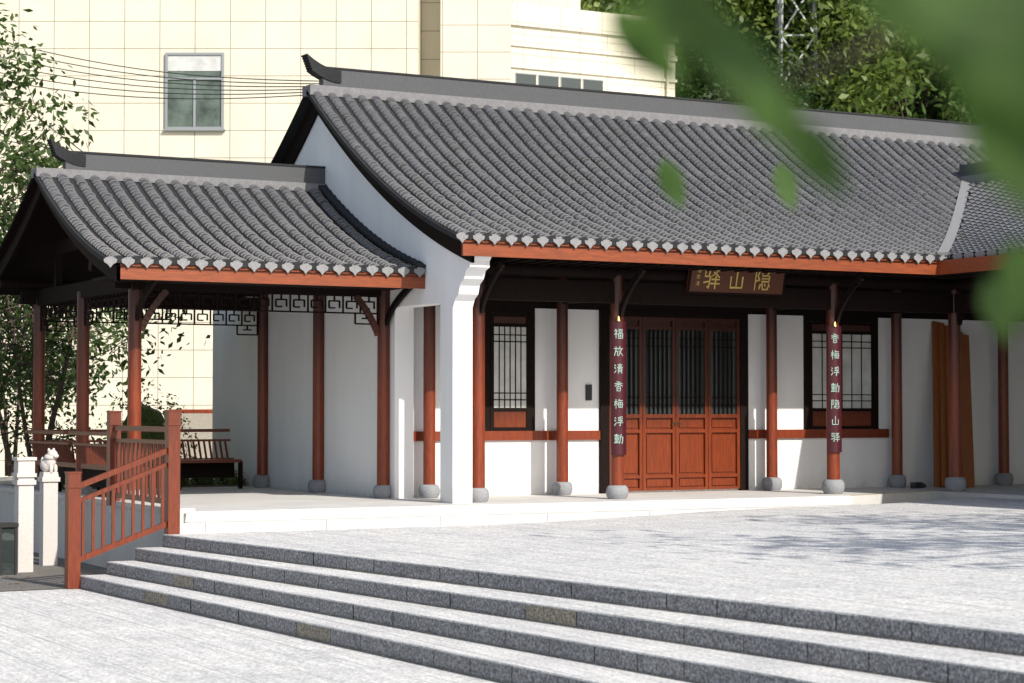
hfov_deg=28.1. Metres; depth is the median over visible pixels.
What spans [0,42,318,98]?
overhead cables
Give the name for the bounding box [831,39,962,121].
hill tree
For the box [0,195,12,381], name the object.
garden tree
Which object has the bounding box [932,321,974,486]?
leaning planks
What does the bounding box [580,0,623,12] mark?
hill tree
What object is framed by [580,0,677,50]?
hill tree
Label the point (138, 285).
timber pavilion
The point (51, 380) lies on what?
garden tree
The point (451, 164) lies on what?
hall roof
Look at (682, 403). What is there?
hall door
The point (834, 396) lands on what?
couplet
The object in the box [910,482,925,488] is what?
shoes
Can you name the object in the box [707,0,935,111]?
hill tree
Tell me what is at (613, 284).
hall timber
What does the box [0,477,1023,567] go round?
building platform
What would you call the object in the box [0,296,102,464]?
garden tree
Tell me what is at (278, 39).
cream building
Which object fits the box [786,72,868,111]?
hill tree
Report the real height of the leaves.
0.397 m
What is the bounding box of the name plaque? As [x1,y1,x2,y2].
[686,269,786,296]
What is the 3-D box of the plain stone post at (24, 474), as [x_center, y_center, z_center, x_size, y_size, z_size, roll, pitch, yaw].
[-6.428,2.280,26.977,0.260,1.510,0.260,1,-2,-29]
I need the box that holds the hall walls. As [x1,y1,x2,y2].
[212,116,1023,503]
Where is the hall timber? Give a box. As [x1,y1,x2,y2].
[252,239,1016,502]
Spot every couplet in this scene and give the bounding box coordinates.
[611,316,625,454]
[828,322,841,451]
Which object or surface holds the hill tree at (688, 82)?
on the hill terrain
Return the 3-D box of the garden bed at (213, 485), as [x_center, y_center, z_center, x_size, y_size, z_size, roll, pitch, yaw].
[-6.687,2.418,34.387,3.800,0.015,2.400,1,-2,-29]
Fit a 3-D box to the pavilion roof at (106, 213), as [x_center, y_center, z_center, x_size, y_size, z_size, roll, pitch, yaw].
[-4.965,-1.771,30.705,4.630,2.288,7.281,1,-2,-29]
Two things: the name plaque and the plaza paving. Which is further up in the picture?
the name plaque
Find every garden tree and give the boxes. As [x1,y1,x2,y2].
[0,3,127,404]
[0,183,210,456]
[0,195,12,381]
[0,295,148,476]
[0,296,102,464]
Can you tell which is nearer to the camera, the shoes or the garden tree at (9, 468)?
the shoes
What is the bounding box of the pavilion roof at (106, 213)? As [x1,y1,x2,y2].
[0,138,425,296]
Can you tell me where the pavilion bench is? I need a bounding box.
[25,429,242,502]
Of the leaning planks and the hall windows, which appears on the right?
the leaning planks
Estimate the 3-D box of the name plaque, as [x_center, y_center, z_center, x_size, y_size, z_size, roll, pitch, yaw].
[3.323,-0.918,30.200,1.720,0.469,0.164,1,-2,-29]
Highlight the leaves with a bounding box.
[608,0,1023,345]
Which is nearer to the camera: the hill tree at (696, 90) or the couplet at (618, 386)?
the couplet at (618, 386)
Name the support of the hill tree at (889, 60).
on the hill terrain
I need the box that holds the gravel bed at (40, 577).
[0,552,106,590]
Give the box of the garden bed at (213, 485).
[0,481,245,489]
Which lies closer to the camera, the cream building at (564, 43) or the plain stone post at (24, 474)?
the plain stone post at (24, 474)
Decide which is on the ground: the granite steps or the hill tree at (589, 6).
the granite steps
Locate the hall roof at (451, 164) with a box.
[271,54,998,263]
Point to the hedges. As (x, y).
(150, 416)
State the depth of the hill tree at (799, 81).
99.07 m
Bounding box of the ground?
[0,589,500,682]
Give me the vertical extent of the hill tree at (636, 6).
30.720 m
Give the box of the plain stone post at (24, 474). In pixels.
[12,457,36,572]
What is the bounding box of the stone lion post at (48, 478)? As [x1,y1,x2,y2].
[37,448,59,565]
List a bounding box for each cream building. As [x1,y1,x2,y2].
[0,0,510,476]
[511,0,674,96]
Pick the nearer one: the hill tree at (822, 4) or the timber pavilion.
the timber pavilion
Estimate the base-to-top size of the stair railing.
2.132 m
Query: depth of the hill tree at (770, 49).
107.30 m
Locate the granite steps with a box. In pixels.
[80,534,1023,682]
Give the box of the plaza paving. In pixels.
[164,497,1023,632]
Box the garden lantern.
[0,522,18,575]
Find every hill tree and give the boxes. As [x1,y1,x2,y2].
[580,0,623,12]
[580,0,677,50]
[630,0,731,70]
[675,0,878,98]
[675,48,767,101]
[675,59,720,97]
[678,0,936,101]
[699,0,848,83]
[700,0,938,108]
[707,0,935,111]
[712,35,866,111]
[786,0,948,116]
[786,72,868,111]
[797,0,967,122]
[815,71,923,117]
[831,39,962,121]
[833,37,946,117]
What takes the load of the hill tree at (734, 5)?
on the hill terrain
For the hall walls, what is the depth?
31.49 m
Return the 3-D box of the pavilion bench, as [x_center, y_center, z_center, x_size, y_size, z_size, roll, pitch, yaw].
[-5.016,1.818,30.726,3.510,0.965,4.860,1,-2,-29]
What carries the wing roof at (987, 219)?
on the hall walls
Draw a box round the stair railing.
[64,410,181,588]
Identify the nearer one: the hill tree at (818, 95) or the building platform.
the building platform
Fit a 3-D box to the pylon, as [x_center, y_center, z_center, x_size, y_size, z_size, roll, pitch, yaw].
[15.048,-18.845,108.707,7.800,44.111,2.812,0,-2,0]
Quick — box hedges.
[62,382,247,487]
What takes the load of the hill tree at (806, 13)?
on the hill terrain
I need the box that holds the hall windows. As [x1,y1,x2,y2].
[485,307,878,430]
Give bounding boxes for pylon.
[774,0,818,101]
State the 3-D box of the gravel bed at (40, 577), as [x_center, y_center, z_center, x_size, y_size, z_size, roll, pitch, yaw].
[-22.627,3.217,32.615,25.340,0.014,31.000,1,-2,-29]
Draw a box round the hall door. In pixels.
[609,316,739,490]
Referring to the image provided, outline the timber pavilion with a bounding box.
[0,238,424,501]
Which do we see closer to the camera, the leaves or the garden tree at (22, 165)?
the leaves
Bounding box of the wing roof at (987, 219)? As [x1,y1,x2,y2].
[937,163,1023,258]
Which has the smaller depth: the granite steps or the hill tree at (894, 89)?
the granite steps
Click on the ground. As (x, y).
(66, 636)
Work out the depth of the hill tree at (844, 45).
106.82 m
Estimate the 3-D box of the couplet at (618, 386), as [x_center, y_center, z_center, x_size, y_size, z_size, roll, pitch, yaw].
[1.550,0.630,29.260,0.248,1.980,0.114,1,-2,-29]

